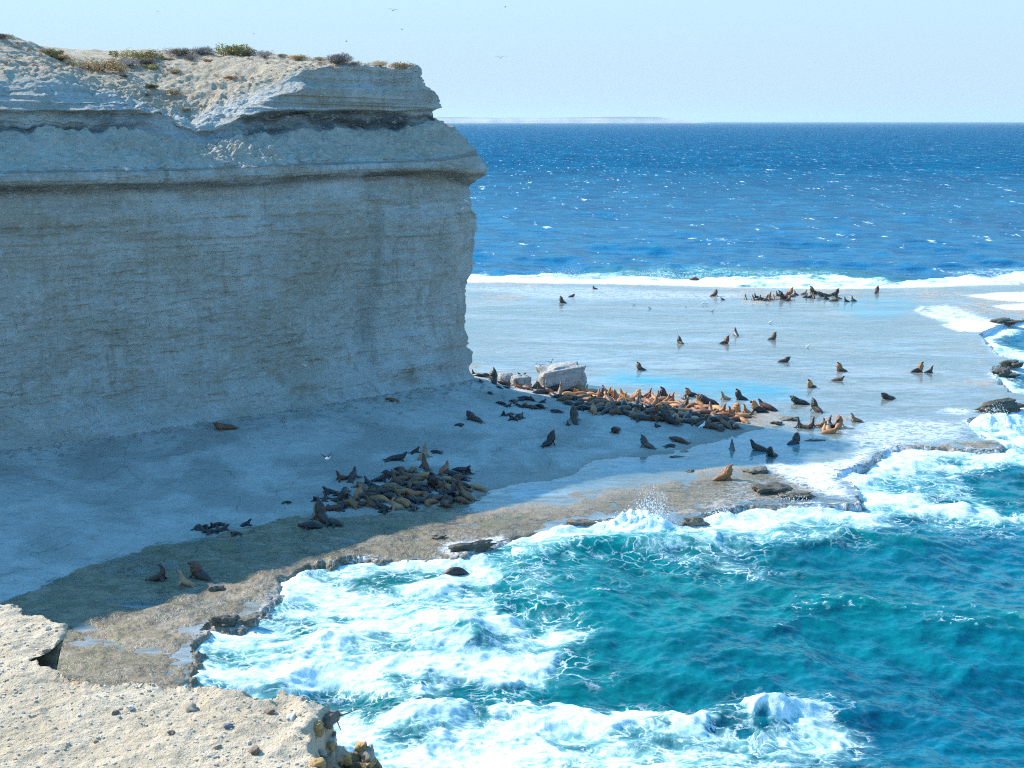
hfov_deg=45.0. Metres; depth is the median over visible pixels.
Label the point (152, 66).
shrub
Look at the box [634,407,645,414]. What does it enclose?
sea lion
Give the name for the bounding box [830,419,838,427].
sea lion
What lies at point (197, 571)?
sea lion bull
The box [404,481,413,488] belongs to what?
sea lion
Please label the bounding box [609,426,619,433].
sea lion bull
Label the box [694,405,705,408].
sea lion
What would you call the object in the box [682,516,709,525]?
reef rock
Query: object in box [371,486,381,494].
sea lion
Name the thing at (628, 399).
sea lion
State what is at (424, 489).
sea lion
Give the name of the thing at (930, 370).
sea lion
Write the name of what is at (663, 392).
sea lion bull
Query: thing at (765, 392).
shallow water
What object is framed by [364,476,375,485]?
sea lion pup
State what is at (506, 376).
boulder
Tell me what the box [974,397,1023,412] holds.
reef rock
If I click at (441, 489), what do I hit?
sea lion
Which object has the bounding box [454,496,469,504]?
sea lion
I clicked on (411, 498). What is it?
sea lion
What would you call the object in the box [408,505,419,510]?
sea lion pup
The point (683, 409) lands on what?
sea lion
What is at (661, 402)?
sea lion
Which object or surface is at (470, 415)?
sea lion bull
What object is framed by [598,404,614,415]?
sea lion
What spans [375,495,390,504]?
sea lion
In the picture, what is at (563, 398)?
sea lion
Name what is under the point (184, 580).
sea lion
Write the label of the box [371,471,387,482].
sea lion
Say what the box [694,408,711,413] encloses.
sea lion
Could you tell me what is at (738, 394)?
sea lion bull
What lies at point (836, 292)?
sea lion bull
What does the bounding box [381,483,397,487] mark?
sea lion
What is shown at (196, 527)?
sea lion pup
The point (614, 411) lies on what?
sea lion
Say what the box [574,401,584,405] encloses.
sea lion
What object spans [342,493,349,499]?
sea lion pup
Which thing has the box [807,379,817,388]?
sea lion bull
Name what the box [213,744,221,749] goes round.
stone
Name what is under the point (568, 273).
surf spray
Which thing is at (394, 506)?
sea lion
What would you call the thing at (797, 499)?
breaking wave spray
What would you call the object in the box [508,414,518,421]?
sea lion pup
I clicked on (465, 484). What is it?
sea lion
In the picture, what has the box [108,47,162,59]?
shrub
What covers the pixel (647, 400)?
sea lion
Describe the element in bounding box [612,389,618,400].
sea lion
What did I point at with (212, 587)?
reef rock
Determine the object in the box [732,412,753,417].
sea lion
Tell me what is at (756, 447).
sea lion
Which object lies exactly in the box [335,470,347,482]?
sea lion
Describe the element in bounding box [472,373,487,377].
sea lion
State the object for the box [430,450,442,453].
sea lion pup
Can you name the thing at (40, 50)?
shrub
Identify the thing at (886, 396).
sea lion bull
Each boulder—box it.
[497,372,512,382]
[510,374,531,386]
[535,361,586,389]
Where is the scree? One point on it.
(168, 431)
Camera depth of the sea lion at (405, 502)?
97.71 m
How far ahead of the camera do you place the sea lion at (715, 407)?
131.17 m
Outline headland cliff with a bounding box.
[0,34,488,451]
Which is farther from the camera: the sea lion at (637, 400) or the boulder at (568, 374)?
the boulder at (568, 374)
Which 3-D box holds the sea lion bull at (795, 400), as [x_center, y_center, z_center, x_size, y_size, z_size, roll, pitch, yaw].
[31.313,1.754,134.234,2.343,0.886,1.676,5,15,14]
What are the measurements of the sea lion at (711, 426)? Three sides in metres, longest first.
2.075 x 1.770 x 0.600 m
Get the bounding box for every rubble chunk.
[310,757,325,767]
[313,720,323,731]
[315,729,323,736]
[318,749,326,756]
[322,709,340,729]
[322,756,332,767]
[326,741,335,750]
[328,736,337,742]
[334,746,347,762]
[339,749,351,766]
[354,741,366,751]
[359,744,374,762]
[366,759,375,767]
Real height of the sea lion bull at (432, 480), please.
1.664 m
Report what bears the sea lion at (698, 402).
on the shore platform
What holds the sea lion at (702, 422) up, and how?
on the shore platform
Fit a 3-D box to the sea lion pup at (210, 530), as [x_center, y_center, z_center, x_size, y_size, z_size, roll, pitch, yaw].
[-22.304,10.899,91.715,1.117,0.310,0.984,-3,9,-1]
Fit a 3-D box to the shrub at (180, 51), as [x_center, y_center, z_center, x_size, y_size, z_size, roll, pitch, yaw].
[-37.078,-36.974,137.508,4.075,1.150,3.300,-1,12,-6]
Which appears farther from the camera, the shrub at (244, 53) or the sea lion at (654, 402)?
the shrub at (244, 53)
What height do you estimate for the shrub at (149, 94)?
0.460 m
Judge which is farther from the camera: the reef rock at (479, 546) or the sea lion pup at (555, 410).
the sea lion pup at (555, 410)
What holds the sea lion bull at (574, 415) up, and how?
on the shore platform
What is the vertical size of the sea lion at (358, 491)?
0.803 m
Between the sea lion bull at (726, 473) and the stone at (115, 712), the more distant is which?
the sea lion bull at (726, 473)
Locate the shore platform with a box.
[0,281,1023,687]
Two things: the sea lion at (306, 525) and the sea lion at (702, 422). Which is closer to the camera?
the sea lion at (306, 525)
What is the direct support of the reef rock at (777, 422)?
in the shallow water
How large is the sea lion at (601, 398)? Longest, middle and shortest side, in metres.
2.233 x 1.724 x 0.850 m
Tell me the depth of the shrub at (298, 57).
135.03 m
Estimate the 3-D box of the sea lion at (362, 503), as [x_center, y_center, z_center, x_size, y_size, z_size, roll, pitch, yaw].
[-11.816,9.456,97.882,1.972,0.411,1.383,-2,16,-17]
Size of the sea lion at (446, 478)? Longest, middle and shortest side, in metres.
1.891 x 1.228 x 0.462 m
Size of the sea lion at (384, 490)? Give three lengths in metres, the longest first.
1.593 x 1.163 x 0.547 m
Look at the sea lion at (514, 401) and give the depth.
129.66 m
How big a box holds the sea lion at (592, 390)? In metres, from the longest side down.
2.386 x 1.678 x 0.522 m
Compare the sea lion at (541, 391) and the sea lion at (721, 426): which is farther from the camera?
the sea lion at (541, 391)
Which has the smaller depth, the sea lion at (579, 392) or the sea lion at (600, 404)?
the sea lion at (600, 404)
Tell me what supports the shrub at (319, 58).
on the headland cliff
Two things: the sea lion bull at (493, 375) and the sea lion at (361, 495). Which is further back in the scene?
the sea lion bull at (493, 375)
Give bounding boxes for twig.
[337,709,356,730]
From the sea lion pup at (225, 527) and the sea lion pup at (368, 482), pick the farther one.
the sea lion pup at (368, 482)
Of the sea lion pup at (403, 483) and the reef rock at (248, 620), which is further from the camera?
the sea lion pup at (403, 483)
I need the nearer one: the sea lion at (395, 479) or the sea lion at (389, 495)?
the sea lion at (389, 495)
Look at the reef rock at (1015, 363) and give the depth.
155.04 m
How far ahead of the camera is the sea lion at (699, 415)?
126.17 m
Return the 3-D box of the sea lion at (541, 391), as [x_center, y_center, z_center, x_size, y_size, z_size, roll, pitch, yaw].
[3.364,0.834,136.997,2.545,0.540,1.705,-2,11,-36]
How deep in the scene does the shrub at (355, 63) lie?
128.39 m
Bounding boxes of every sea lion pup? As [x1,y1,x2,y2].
[190,524,198,529]
[195,524,204,531]
[201,524,210,528]
[204,529,217,534]
[214,522,225,526]
[218,523,229,532]
[230,531,242,535]
[240,518,251,526]
[321,495,331,501]
[322,486,335,495]
[334,500,347,511]
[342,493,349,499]
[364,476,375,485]
[378,506,390,513]
[398,481,406,485]
[408,446,420,454]
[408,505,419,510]
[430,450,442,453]
[461,474,471,480]
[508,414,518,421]
[518,412,525,419]
[550,409,564,413]
[662,443,675,447]
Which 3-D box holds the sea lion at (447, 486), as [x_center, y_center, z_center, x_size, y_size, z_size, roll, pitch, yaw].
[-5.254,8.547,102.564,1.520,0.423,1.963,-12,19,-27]
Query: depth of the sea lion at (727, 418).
125.09 m
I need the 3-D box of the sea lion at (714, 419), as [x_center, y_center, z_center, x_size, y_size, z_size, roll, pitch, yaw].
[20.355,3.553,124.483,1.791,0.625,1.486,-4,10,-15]
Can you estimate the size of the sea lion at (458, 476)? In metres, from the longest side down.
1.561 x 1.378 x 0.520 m
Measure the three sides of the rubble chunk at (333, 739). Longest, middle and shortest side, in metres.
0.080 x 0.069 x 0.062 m
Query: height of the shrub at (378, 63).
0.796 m
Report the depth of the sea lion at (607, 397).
133.69 m
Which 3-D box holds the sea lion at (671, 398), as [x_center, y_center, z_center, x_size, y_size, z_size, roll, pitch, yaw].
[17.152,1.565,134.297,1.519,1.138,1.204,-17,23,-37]
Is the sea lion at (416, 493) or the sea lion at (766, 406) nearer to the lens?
the sea lion at (416, 493)
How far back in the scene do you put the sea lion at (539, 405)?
128.24 m
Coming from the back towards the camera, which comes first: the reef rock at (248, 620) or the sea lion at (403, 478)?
the sea lion at (403, 478)
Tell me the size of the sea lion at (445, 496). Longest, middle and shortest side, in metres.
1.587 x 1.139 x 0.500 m
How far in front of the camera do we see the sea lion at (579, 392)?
137.39 m
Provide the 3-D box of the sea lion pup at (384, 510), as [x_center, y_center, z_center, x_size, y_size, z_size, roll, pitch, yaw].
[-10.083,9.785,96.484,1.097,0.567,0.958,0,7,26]
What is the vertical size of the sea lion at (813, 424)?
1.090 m
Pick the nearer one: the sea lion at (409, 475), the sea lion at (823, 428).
the sea lion at (409, 475)
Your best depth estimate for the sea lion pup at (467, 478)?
104.98 m
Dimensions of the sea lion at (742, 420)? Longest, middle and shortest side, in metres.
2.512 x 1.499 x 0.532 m
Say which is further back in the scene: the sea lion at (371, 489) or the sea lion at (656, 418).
the sea lion at (656, 418)
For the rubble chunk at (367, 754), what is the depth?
8.85 m
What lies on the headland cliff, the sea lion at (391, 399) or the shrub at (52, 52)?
the shrub at (52, 52)
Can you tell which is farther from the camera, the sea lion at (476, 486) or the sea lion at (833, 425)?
the sea lion at (833, 425)
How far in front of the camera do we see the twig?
8.72 m
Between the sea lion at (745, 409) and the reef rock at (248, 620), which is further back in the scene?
the sea lion at (745, 409)
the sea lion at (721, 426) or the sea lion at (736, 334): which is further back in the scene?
the sea lion at (736, 334)
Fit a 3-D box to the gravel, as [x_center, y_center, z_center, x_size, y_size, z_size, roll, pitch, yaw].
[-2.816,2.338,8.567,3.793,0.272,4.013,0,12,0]
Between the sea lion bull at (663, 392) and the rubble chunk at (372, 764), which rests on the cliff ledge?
the rubble chunk at (372, 764)
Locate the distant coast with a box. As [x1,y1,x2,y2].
[434,117,700,122]
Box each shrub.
[0,33,13,39]
[36,47,57,51]
[42,48,63,56]
[55,54,77,60]
[65,56,128,71]
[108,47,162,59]
[119,57,139,65]
[135,57,156,63]
[141,63,159,68]
[144,84,158,87]
[145,92,154,96]
[162,46,195,56]
[164,88,181,93]
[169,68,182,73]
[183,54,203,60]
[191,46,214,54]
[214,43,256,54]
[223,75,243,78]
[235,49,254,55]
[248,50,274,56]
[290,54,310,59]
[313,56,327,60]
[324,52,353,63]
[351,62,361,65]
[366,60,389,65]
[389,61,417,68]
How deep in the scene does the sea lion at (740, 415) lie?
127.61 m
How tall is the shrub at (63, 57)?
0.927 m
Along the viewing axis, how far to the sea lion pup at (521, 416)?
123.54 m
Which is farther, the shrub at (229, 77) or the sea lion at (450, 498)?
the shrub at (229, 77)
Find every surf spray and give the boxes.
[528,264,607,277]
[632,269,693,278]
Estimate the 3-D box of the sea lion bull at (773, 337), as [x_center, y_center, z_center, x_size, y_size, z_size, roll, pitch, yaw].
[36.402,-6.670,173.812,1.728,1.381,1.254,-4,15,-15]
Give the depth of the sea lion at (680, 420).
123.08 m
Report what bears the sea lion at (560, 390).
on the shore platform
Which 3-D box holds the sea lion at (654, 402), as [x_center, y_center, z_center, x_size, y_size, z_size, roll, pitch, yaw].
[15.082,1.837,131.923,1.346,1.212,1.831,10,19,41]
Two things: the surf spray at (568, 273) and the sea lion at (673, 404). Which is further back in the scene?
the surf spray at (568, 273)
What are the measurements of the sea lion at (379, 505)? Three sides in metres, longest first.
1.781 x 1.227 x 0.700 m
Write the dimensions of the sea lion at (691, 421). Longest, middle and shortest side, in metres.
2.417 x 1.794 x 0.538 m
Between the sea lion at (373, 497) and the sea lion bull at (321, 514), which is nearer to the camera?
the sea lion bull at (321, 514)
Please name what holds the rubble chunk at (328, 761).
on the cliff ledge
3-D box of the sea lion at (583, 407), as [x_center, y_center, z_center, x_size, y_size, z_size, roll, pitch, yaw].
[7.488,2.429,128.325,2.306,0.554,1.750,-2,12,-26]
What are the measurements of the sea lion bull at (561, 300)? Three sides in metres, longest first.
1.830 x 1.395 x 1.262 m
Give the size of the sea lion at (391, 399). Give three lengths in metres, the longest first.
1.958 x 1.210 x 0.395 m
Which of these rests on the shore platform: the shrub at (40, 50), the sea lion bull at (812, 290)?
the sea lion bull at (812, 290)
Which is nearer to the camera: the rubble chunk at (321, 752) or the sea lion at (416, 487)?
the rubble chunk at (321, 752)
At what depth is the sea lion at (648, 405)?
129.87 m
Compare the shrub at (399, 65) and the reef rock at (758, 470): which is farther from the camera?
the shrub at (399, 65)
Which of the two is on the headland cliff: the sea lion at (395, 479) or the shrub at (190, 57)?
the shrub at (190, 57)
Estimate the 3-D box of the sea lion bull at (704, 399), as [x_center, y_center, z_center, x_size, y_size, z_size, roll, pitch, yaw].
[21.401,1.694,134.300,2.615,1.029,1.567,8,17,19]
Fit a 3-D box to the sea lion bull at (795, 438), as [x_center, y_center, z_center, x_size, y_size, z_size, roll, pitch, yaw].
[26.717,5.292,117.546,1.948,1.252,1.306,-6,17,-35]
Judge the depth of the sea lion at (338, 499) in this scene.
98.25 m
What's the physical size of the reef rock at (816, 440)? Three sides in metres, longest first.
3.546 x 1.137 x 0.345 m
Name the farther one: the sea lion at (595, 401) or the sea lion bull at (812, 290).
the sea lion bull at (812, 290)
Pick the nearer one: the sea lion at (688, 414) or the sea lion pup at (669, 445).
the sea lion pup at (669, 445)
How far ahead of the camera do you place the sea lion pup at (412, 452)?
111.43 m
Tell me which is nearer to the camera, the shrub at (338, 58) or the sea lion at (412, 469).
the sea lion at (412, 469)
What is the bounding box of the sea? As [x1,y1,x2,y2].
[183,122,1023,767]
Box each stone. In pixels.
[41,648,50,652]
[111,710,119,714]
[167,730,174,734]
[185,702,196,712]
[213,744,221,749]
[223,723,233,728]
[249,745,259,754]
[264,708,275,714]
[286,713,295,721]
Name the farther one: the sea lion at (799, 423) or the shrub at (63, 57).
the shrub at (63, 57)
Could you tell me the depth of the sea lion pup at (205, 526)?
92.40 m
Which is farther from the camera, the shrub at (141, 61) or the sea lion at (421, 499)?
the shrub at (141, 61)
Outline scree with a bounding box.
[0,379,638,605]
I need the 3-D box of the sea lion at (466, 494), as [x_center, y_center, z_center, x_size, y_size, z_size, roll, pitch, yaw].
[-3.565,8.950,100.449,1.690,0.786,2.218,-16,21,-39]
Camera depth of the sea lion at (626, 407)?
128.15 m
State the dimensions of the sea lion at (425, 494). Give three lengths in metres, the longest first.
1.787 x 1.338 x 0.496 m
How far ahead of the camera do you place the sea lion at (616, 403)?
131.23 m
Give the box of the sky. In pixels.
[0,0,1023,121]
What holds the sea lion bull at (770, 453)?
on the shore platform
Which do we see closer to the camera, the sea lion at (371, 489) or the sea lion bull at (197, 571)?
the sea lion bull at (197, 571)
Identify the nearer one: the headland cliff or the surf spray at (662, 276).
the headland cliff
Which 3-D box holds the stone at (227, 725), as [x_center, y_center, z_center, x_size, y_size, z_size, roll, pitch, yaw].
[-1.911,2.304,8.323,0.072,0.042,0.047,16,10,-12]
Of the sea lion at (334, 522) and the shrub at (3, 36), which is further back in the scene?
the shrub at (3, 36)
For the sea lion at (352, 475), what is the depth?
103.70 m
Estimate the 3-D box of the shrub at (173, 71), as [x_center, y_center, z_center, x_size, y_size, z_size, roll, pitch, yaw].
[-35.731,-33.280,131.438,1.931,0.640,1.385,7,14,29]
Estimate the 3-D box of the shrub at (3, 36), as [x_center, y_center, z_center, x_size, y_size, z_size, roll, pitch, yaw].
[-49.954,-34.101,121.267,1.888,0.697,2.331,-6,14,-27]
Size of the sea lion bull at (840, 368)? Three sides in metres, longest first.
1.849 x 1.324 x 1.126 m
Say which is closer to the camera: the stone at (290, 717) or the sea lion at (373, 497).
the stone at (290, 717)
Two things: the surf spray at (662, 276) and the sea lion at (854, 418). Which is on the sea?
the surf spray at (662, 276)
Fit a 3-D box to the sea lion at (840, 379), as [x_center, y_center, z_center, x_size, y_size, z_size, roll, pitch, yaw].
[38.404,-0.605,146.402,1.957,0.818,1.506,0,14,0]
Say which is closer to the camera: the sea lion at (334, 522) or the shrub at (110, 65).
the sea lion at (334, 522)
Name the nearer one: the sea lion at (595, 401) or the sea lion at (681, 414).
the sea lion at (681, 414)
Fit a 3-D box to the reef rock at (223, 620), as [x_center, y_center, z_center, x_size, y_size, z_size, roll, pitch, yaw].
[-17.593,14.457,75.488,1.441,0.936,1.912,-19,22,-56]
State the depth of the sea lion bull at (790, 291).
218.22 m
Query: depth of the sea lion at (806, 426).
123.49 m
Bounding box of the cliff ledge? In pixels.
[0,604,381,767]
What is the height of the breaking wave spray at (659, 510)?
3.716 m
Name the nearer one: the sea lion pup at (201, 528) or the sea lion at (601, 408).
the sea lion pup at (201, 528)
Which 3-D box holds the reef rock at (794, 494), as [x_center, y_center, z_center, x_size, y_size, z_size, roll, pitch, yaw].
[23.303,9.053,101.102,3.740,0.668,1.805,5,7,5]
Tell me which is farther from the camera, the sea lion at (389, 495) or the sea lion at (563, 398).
the sea lion at (563, 398)
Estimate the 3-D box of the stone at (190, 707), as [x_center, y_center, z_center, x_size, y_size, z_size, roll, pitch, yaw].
[-2.239,2.265,8.626,0.096,0.068,0.108,12,14,-15]
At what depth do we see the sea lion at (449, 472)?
105.90 m
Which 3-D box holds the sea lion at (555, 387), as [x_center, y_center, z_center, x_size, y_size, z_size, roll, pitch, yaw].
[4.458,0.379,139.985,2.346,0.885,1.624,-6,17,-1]
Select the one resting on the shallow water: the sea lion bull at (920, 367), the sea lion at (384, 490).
the sea lion bull at (920, 367)
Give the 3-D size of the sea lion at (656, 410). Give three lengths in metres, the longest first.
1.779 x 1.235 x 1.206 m
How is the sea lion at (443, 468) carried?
on the shore platform
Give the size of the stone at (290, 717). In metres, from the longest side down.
0.104 x 0.065 x 0.051 m
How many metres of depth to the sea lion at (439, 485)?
102.49 m
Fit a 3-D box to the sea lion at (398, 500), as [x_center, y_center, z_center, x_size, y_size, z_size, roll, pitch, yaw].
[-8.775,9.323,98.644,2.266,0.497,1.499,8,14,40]
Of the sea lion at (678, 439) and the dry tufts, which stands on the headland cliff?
the dry tufts
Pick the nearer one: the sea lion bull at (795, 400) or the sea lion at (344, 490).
the sea lion at (344, 490)
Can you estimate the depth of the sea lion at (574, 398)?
133.70 m
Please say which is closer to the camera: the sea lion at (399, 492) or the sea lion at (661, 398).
the sea lion at (399, 492)
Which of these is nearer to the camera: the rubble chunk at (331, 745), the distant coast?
the rubble chunk at (331, 745)
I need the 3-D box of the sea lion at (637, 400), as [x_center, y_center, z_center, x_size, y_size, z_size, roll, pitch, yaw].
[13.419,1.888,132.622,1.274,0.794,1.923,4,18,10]
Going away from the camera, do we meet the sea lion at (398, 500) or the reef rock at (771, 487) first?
the sea lion at (398, 500)
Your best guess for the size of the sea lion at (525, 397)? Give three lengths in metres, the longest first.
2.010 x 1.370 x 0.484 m
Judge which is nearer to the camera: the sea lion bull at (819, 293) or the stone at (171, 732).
the stone at (171, 732)
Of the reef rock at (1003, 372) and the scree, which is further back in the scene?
the reef rock at (1003, 372)
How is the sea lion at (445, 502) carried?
on the shore platform
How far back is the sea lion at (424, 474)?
104.74 m
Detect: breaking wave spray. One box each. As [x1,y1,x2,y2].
[614,483,681,526]
[700,506,738,517]
[777,494,820,507]
[982,403,1007,418]
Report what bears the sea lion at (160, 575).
on the shore platform
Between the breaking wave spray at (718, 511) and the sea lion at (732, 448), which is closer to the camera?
the breaking wave spray at (718, 511)
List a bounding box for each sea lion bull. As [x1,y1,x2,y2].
[187,561,211,580]
[213,422,237,431]
[310,498,331,526]
[426,472,439,491]
[466,410,485,422]
[489,367,497,384]
[539,429,554,447]
[559,296,566,303]
[569,404,580,424]
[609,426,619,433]
[630,389,641,400]
[636,362,646,371]
[640,434,657,449]
[660,386,674,399]
[660,403,681,424]
[676,335,685,345]
[685,387,697,396]
[697,394,718,404]
[710,289,717,296]
[713,464,732,480]
[718,335,729,344]
[733,403,740,411]
[735,388,747,400]
[750,400,767,412]
[763,446,777,458]
[766,332,776,341]
[776,356,790,363]
[779,291,787,299]
[785,287,792,294]
[786,432,799,444]
[790,395,809,404]
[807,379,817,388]
[810,286,816,293]
[810,397,824,413]
[816,291,830,296]
[832,288,839,295]
[835,415,846,428]
[836,362,848,372]
[873,285,878,293]
[880,392,896,401]
[910,362,923,373]
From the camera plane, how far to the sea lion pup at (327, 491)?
100.13 m
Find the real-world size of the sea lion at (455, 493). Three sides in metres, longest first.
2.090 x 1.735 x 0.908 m
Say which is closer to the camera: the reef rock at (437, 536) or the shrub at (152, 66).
the reef rock at (437, 536)
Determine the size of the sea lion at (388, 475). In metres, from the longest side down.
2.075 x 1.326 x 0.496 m
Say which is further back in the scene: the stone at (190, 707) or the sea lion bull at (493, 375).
the sea lion bull at (493, 375)
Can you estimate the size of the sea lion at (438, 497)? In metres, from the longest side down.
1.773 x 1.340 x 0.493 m
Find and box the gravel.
[0,604,329,767]
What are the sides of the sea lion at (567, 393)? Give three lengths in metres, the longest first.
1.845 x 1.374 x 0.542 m
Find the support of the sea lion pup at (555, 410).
on the shore platform
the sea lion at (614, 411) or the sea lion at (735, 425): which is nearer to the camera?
the sea lion at (735, 425)
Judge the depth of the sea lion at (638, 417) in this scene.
123.89 m
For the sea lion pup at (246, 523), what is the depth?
93.17 m
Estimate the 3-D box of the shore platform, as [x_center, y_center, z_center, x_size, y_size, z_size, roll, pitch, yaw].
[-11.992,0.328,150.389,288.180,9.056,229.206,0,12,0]
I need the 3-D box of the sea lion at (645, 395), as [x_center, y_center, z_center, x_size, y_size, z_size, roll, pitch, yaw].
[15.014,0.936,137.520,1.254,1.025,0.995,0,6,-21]
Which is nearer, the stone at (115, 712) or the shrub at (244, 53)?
the stone at (115, 712)
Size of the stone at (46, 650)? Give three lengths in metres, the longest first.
0.070 x 0.060 x 0.039 m
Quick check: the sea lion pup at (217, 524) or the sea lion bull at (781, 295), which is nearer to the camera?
the sea lion pup at (217, 524)
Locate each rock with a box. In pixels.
[206,583,224,591]
[207,614,238,626]
[236,613,259,626]
[430,534,446,538]
[442,567,468,575]
[448,539,496,552]
[563,519,600,525]
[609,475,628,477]
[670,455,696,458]
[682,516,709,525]
[742,466,768,473]
[750,482,794,493]
[770,421,782,424]
[774,490,818,498]
[778,416,798,420]
[799,438,825,441]
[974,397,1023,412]
[989,317,1022,325]
[992,367,1019,377]
[999,359,1023,367]
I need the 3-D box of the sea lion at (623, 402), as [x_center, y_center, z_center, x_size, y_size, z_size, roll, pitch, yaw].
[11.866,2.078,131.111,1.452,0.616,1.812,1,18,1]
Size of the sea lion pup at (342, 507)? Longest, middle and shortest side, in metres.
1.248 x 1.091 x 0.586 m
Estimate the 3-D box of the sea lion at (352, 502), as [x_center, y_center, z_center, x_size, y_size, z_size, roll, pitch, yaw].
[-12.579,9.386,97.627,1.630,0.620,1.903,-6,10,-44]
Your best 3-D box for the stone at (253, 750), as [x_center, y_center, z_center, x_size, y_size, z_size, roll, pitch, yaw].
[-1.675,2.383,8.032,0.067,0.051,0.092,-12,-3,-25]
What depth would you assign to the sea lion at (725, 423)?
122.72 m
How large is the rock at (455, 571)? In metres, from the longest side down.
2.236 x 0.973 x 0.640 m
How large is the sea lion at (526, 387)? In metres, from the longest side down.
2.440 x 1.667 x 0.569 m
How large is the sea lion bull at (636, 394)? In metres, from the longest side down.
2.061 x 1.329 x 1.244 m
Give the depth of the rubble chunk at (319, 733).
8.46 m
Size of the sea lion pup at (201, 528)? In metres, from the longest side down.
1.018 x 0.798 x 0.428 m
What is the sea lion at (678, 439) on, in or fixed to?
on the shore platform
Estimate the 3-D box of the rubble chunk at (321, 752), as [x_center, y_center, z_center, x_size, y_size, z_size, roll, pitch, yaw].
[-1.305,2.543,8.479,0.064,0.060,0.089,13,10,-42]
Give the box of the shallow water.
[69,276,1023,664]
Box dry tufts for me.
[1,42,359,106]
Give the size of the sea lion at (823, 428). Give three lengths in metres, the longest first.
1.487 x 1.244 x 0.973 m
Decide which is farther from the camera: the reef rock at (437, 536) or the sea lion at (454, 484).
the sea lion at (454, 484)
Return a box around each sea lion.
[145,564,166,581]
[177,569,196,587]
[298,521,322,529]
[312,502,317,518]
[323,518,343,527]
[325,504,340,511]
[330,492,342,503]
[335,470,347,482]
[339,498,363,508]
[340,487,351,495]
[346,466,362,483]
[352,481,366,491]
[353,484,362,495]
[357,501,366,505]
[358,492,375,498]
[364,487,382,492]
[364,495,375,507]
[364,495,384,502]
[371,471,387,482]
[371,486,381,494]
[374,499,391,510]
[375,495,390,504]
[380,471,400,479]
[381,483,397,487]
[381,488,393,493]
[382,492,397,502]
[383,451,407,461]
[385,397,399,401]
[387,469,402,483]
[390,497,407,511]
[392,475,408,481]
[393,466,408,472]
[393,487,406,497]
[394,498,412,504]
[399,469,423,480]
[401,499,412,506]
[403,495,423,503]
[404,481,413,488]
[406,490,421,496]
[408,466,419,472]
[408,476,424,481]
[410,484,425,490]
[412,481,427,485]
[414,496,424,503]
[415,443,432,460]
[416,472,428,477]
[418,453,432,470]
[419,487,432,492]
[420,491,429,499]
[423,498,438,506]
[431,481,444,490]
[432,495,442,503]
[436,460,448,474]
[436,499,452,507]
[437,480,444,494]
[440,485,455,495]
[440,494,447,503]
[442,476,455,481]
[444,470,462,475]
[444,483,451,489]
[446,477,459,490]
[447,495,457,502]
[451,465,470,474]
[451,474,464,480]
[451,491,460,496]
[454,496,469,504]
[456,478,473,492]
[460,481,470,486]
[460,486,479,501]
[469,483,489,490]
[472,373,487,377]
[496,401,506,405]
[497,379,513,386]
[509,399,518,403]
[514,379,522,388]
[517,396,531,400]
[522,385,533,389]
[524,404,537,409]
[532,389,546,393]
[535,403,547,408]
[546,383,559,391]
[552,394,564,397]
[556,396,572,401]
[557,382,565,393]
[562,391,576,395]
[562,400,574,405]
[571,395,579,400]
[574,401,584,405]
[575,386,585,390]
[575,391,586,394]
[576,394,589,399]
[576,405,590,411]
[583,388,597,392]
[583,396,596,401]
[586,402,599,414]
[590,395,606,399]
[590,399,599,404]
[596,402,604,406]
[597,406,606,411]
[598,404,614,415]
[605,392,613,400]
[609,409,624,415]
[610,401,619,405]
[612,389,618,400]
[617,405,632,410]
[619,400,626,405]
[619,407,629,414]
[624,392,634,401]
[629,414,653,421]
[631,404,645,409]
[634,396,641,403]
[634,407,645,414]
[642,388,651,396]
[643,398,652,403]
[643,410,654,414]
[644,403,653,407]
[650,392,660,401]
[651,394,657,405]
[651,413,661,422]
[652,396,666,400]
[654,405,658,414]
[655,401,669,405]
[667,392,674,401]
[668,403,687,408]
[668,436,690,444]
[674,416,683,424]
[677,408,693,413]
[678,411,684,416]
[682,418,698,425]
[683,409,691,418]
[686,402,697,407]
[686,411,703,417]
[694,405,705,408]
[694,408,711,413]
[695,415,708,421]
[695,420,710,426]
[696,395,703,405]
[703,423,723,430]
[708,416,719,422]
[712,405,721,409]
[714,403,726,412]
[717,412,733,416]
[718,424,723,430]
[720,391,730,400]
[720,415,735,430]
[722,416,730,421]
[729,439,737,454]
[730,416,739,420]
[732,327,740,337]
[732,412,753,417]
[732,423,740,427]
[735,413,748,417]
[739,417,749,423]
[742,404,753,413]
[750,439,766,453]
[758,398,779,411]
[795,418,801,428]
[797,422,811,430]
[804,417,817,429]
[815,417,825,427]
[818,426,838,435]
[820,421,826,431]
[826,421,831,428]
[827,376,844,383]
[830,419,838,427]
[851,413,862,422]
[924,365,934,374]
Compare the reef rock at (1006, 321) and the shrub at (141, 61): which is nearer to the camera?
the shrub at (141, 61)
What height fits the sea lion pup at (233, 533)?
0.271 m
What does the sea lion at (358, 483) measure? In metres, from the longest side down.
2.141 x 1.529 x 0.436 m
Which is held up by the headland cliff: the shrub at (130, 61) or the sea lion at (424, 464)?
the shrub at (130, 61)
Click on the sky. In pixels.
(688, 60)

